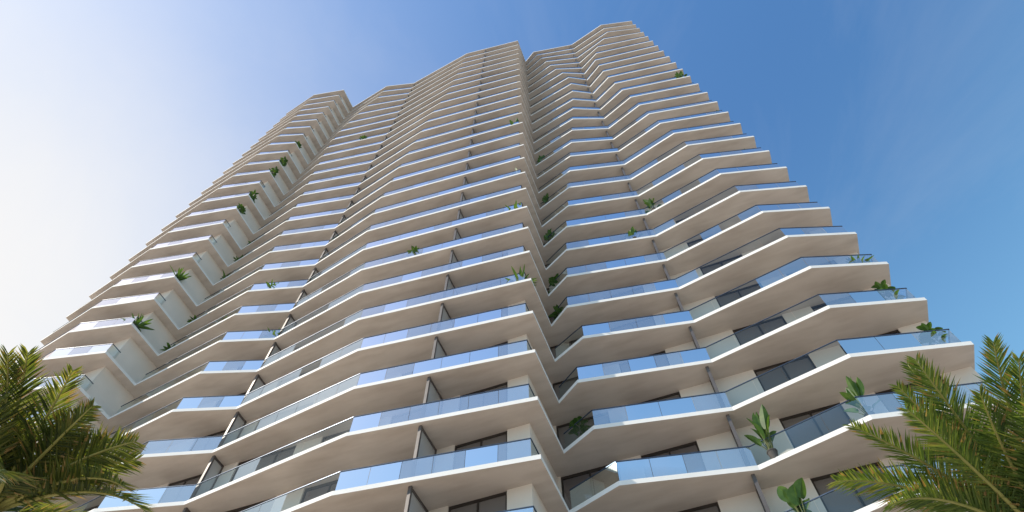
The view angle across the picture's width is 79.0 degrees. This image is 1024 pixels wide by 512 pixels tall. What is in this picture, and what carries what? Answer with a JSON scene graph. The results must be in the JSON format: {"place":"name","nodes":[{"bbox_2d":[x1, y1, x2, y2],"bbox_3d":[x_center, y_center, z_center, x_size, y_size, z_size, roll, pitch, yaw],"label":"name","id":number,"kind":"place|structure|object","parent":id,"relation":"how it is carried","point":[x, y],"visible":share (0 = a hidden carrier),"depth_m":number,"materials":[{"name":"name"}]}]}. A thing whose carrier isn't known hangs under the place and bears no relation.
{"place":"outdoors","nodes":[
{"label":"outdoors","id":0,"kind":"place"},
{"bbox_2d":[0,344,152,511],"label":"date palm","id":1,"kind":"object","parent":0,"point":[30,481],"visible":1,"depth_m":9.32,"materials":[{"name":"green plant"}]},
{"bbox_2d":[0,21,1022,511],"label":"residential tower","id":2,"kind":"structure","parent":0,"point":[718,301],"depth_m":35.95,"materials":[{"name":"paint"}]},
{"bbox_2d":[84,505,99,511],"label":"window","id":3,"kind":"structure","parent":2,"relation":"in","point":[89,509],"depth_m":34.02,"materials":[{"name":"grey glass"}]},
{"bbox_2d":[122,313,153,331],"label":"potted plant","id":4,"kind":"object","parent":2,"relation":"on","point":[140,325],"visible":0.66,"depth_m":44.83,"materials":[{"name":"green plant"}]},
{"bbox_2d":[161,343,174,350],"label":"potted plant","id":5,"kind":"object","parent":2,"relation":"on","point":[167,347],"visible":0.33,"depth_m":45.63,"materials":[{"name":"green plant"}]},
{"bbox_2d":[169,264,190,280],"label":"potted plant","id":6,"kind":"object","parent":2,"relation":"on","point":[180,277],"visible":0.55,"depth_m":50.26,"materials":[{"name":"green plant"}]},
{"bbox_2d":[169,474,201,485],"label":"window","id":7,"kind":"structure","parent":2,"relation":"in","point":[192,480],"depth_m":32.83,"materials":[{"name":"black glass"}]},
{"bbox_2d":[193,429,226,446],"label":"window","id":8,"kind":"structure","parent":2,"relation":"in","point":[221,433],"depth_m":35.62,"materials":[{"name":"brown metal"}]},
{"bbox_2d":[237,203,245,213],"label":"potted plant","id":9,"kind":"object","parent":2,"relation":"on","point":[242,210],"visible":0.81,"depth_m":61.83,"materials":[{"name":"green plant"}]},
{"bbox_2d":[226,498,272,511],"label":"window","id":10,"kind":"structure","parent":2,"relation":"in","point":[240,509],"depth_m":29.24,"materials":[{"name":"black glass"}]},
{"bbox_2d":[249,190,258,202],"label":"potted plant","id":11,"kind":"object","parent":2,"relation":"on","point":[254,193],"visible":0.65,"depth_m":64.89,"materials":[{"name":"green plant"}]},
{"bbox_2d":[230,446,295,481],"bbox_3d":[-12.543,11.125,30.915,3.500,2.980,0.364,-19,-62,10],"label":"window","id":12,"kind":"structure","parent":2,"relation":"in","point":[274,457],"depth_m":31.73,"materials":[{"name":"grey glass"}]},
{"bbox_2d":[266,279,274,288],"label":"potted plant","id":13,"kind":"object","parent":2,"relation":"on","point":[268,284],"visible":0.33,"depth_m":46.91,"materials":[{"name":"green plant"}]},
{"bbox_2d":[269,166,278,177],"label":"potted plant","id":14,"kind":"object","parent":2,"relation":"on","point":[275,170],"visible":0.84,"depth_m":70.60,"materials":[{"name":"green plant"}]},
{"bbox_2d":[279,157,287,166],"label":"potted plant","id":15,"kind":"object","parent":2,"relation":"on","point":[284,160],"visible":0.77,"depth_m":73.23,"materials":[{"name":"green plant"}]},
{"bbox_2d":[300,480,337,503],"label":"window","id":16,"kind":"structure","parent":2,"relation":"in","point":[310,493],"depth_m":28.35,"materials":[{"name":"grey glass"}]},
{"bbox_2d":[322,429,349,442],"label":"window","id":17,"kind":"structure","parent":2,"relation":"in","point":[326,438],"depth_m":31.34,"materials":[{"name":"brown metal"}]},
{"bbox_2d":[407,246,418,252],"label":"potted plant","id":18,"kind":"object","parent":2,"relation":"on","point":[414,249],"visible":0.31,"depth_m":42.28,"materials":[{"name":"green plant"}]},
{"bbox_2d":[448,491,506,511],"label":"window","id":19,"kind":"structure","parent":2,"relation":"in","point":[497,502],"depth_m":24.16,"materials":[{"name":"black glass"}]},
{"bbox_2d":[455,431,506,467],"bbox_3d":[-1.275,8.869,26.001,2.500,2.980,0.363,-19,-62,10],"label":"window","id":20,"kind":"structure","parent":2,"relation":"in","point":[500,437],"depth_m":27.01,"materials":[{"name":"black glass"}]},
{"bbox_2d":[462,382,507,403],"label":"window","id":21,"kind":"structure","parent":2,"relation":"in","point":[504,385],"depth_m":29.81,"materials":[{"name":"black glass"}]},
{"bbox_2d":[469,341,507,361],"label":"window","id":22,"kind":"structure","parent":2,"relation":"in","point":[507,341],"depth_m":32.55,"materials":[{"name":"black glass"}]},
{"bbox_2d":[505,264,536,285],"bbox_3d":[0.501,1.341,35.641,2.004,1.556,1.756,0,-61,0],"label":"potted plant","id":23,"kind":"object","parent":2,"relation":"on","point":[521,273],"visible":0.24,"depth_m":35.47,"materials":[{"name":"green plant"}]},
{"bbox_2d":[542,193,551,204],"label":"potted plant","id":24,"kind":"object","parent":2,"relation":"on","point":[544,199],"visible":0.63,"depth_m":51.03,"materials":[{"name":"green plant"}]},
{"bbox_2d":[544,229,554,241],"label":"potted plant","id":25,"kind":"object","parent":2,"relation":"on","point":[547,234],"visible":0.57,"depth_m":45.53,"materials":[{"name":"green plant"}]},
{"bbox_2d":[548,273,558,293],"bbox_3d":[2.857,1.923,39.826,1.065,1.867,1.124,0,-61,0],"label":"potted plant","id":26,"kind":"object","parent":2,"relation":"on","point":[551,280],"visible":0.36,"depth_m":39.95,"materials":[{"name":"green plant"}]},
{"bbox_2d":[549,304,563,320],"bbox_3d":[2.768,3.603,36.807,1.232,1.358,1.216,0,-61,0],"label":"potted plant","id":27,"kind":"object","parent":2,"relation":"on","point":[556,313],"visible":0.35,"depth_m":36.84,"materials":[{"name":"green plant"}]},
{"bbox_2d":[550,338,579,358],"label":"window","id":28,"kind":"structure","parent":2,"relation":"in","point":[572,342],"depth_m":36.44,"materials":[{"name":"black glass"}]},
{"bbox_2d":[553,376,578,399],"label":"window","id":29,"kind":"structure","parent":2,"relation":"in","point":[560,391],"depth_m":33.55,"materials":[{"name":"black glass"}]},
{"bbox_2d":[556,416,593,449],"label":"window","id":30,"kind":"structure","parent":2,"relation":"in","point":[565,439],"depth_m":30.55,"materials":[{"name":"black glass"}]},
{"bbox_2d":[568,416,590,437],"bbox_3d":[3.118,8.210,28.575,1.173,1.689,1.114,-27,-64,14],"label":"potted plant","id":31,"kind":"object","parent":2,"relation":"on","point":[583,428],"visible":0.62,"depth_m":28.78,"materials":[{"name":"green plant"}]},
{"bbox_2d":[561,464,618,509],"bbox_3d":[3.524,10.473,26.917,2.730,2.980,0.080,-19,-62,10],"label":"window","id":32,"kind":"structure","parent":2,"relation":"in","point":[568,482],"depth_m":28.00,"materials":[{"name":"black glass"}]},
{"bbox_2d":[628,227,636,237],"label":"potted plant","id":33,"kind":"object","parent":2,"relation":"on","point":[631,231],"visible":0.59,"depth_m":41.51,"materials":[{"name":"green plant"}]},
{"bbox_2d":[628,351,665,370],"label":"window","id":34,"kind":"structure","parent":2,"relation":"in","point":[661,352],"depth_m":32.90,"materials":[{"name":"black glass"}]},
{"bbox_2d":[643,198,660,212],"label":"potted plant","id":35,"kind":"object","parent":2,"relation":"on","point":[649,203],"visible":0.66,"depth_m":44.23,"materials":[{"name":"green plant"}]},
{"bbox_2d":[641,392,680,413],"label":"window","id":36,"kind":"structure","parent":2,"relation":"in","point":[674,395],"depth_m":30.13,"materials":[{"name":"black glass"}]},
{"bbox_2d":[641,441,699,476],"bbox_3d":[7.005,9.424,26.335,2.530,2.980,0.364,-19,-62,10],"label":"window","id":37,"kind":"structure","parent":2,"relation":"in","point":[693,446],"depth_m":27.34,"materials":[{"name":"black glass"}]},
{"bbox_2d":[674,71,686,76],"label":"potted plant","id":38,"kind":"object","parent":2,"relation":"on","point":[680,73],"visible":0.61,"depth_m":65.04,"materials":[{"name":"green plant"}]},
{"bbox_2d":[687,238,702,246],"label":"window","id":39,"kind":"structure","parent":2,"relation":"in","point":[692,243],"depth_m":40.39,"materials":[{"name":"grey glass"}]},
{"bbox_2d":[679,502,720,511],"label":"window","id":40,"kind":"structure","parent":2,"relation":"in","point":[713,507],"depth_m":24.52,"materials":[{"name":"brown glass"}]},
{"bbox_2d":[700,255,741,274],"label":"window","id":41,"kind":"structure","parent":2,"relation":"in","point":[706,269],"depth_m":37.43,"materials":[{"name":"grey glass"}]},
{"bbox_2d":[715,283,760,307],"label":"window","id":42,"kind":"structure","parent":2,"relation":"in","point":[729,297],"depth_m":34.53,"materials":[{"name":"grey glass"}]},
{"bbox_2d":[732,316,786,345],"bbox_3d":[12.705,4.343,30.833,2.570,2.980,0.365,-19,-62,10],"label":"window","id":43,"kind":"structure","parent":2,"relation":"in","point":[762,328],"depth_m":31.63,"materials":[{"name":"grey glass"}]},
{"bbox_2d":[744,405,777,458],"bbox_3d":[9.985,7.169,24.801,1.340,2.504,1.035,0,-61,0],"label":"potted plant","id":44,"kind":"object","parent":2,"relation":"on","point":[760,422],"visible":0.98,"depth_m":24.84,"materials":[{"name":"green plant"}]},
{"bbox_2d":[753,355,815,391],"bbox_3d":[12.712,5.913,28.045,2.570,2.980,0.365,-19,-62,10],"label":"window","id":45,"kind":"structure","parent":2,"relation":"in","point":[796,368],"depth_m":28.73,"materials":[{"name":"grey glass"}]},
{"bbox_2d":[777,478,811,511],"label":"potted plant","id":46,"kind":"object","parent":2,"relation":"on","point":[793,494],"visible":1,"depth_m":22.08,"materials":[{"name":"green plant"}]},
{"bbox_2d":[779,403,851,448],"bbox_3d":[12.719,7.484,25.256,2.570,2.980,0.364,-19,-62,10],"label":"window","id":47,"kind":"structure","parent":2,"relation":"in","point":[829,421],"depth_m":25.85,"materials":[{"name":"grey glass"}]},
{"bbox_2d":[811,298,854,311],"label":"window","id":48,"kind":"structure","parent":2,"relation":"in","point":[817,307],"depth_m":31.38,"materials":[{"name":"grey glass"}]},
{"bbox_2d":[839,376,867,416],"bbox_3d":[13.233,5.477,23.701,1.449,2.233,1.256,-35,-66,18],"label":"potted plant","id":49,"kind":"object","parent":2,"relation":"on","point":[853,389],"visible":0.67,"depth_m":23.94,"materials":[{"name":"green plant"}]},
{"bbox_2d":[810,462,898,511],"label":"window","id":50,"kind":"structure","parent":2,"relation":"in","point":[835,501],"depth_m":22.89,"materials":[{"name":"grey glass"}]},
{"bbox_2d":[851,255,873,262],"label":"potted plant","id":51,"kind":"object","parent":2,"relation":"on","point":[853,258],"visible":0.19,"depth_m":31.12,"materials":[{"name":"green plant"}]},
{"bbox_2d":[840,330,899,354],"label":"window","id":52,"kind":"structure","parent":2,"relation":"in","point":[895,331],"depth_m":28.32,"materials":[{"name":"brown glass"}]},
{"bbox_2d":[871,279,898,299],"bbox_3d":[17.570,1.911,28.884,1.204,1.945,1.046,-27,-64,14],"label":"potted plant","id":53,"kind":"object","parent":2,"relation":"on","point":[881,285],"visible":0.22,"depth_m":29.43,"materials":[{"name":"green plant"}]},
{"bbox_2d":[875,376,942,405],"bbox_3d":[16.451,6.215,24.552,2.600,2.980,0.362,-19,-62,10],"label":"window","id":54,"kind":"structure","parent":2,"relation":"in","point":[890,390],"depth_m":25.75,"materials":[{"name":"brown glass"}]},
{"bbox_2d":[916,322,947,336],"bbox_3d":[17.771,3.548,26.001,1.096,1.713,1.094,32,-66,-17],"label":"potted plant","id":55,"kind":"object","parent":2,"relation":"on","point":[925,327],"visible":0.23,"depth_m":26.43,"materials":[{"name":"green plant"}]},
{"bbox_2d":[0,0,1023,396],"label":"sky","id":56,"kind":"structure","parent":0,"point":[902,119],"materials":[{"name":"blue"}]},
{"bbox_2d":[826,333,1023,511],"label":"date palm","id":57,"kind":"object","parent":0,"point":[995,483],"visible":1,"depth_m":9.53,"materials":[{"name":"green plant"}]}
]}

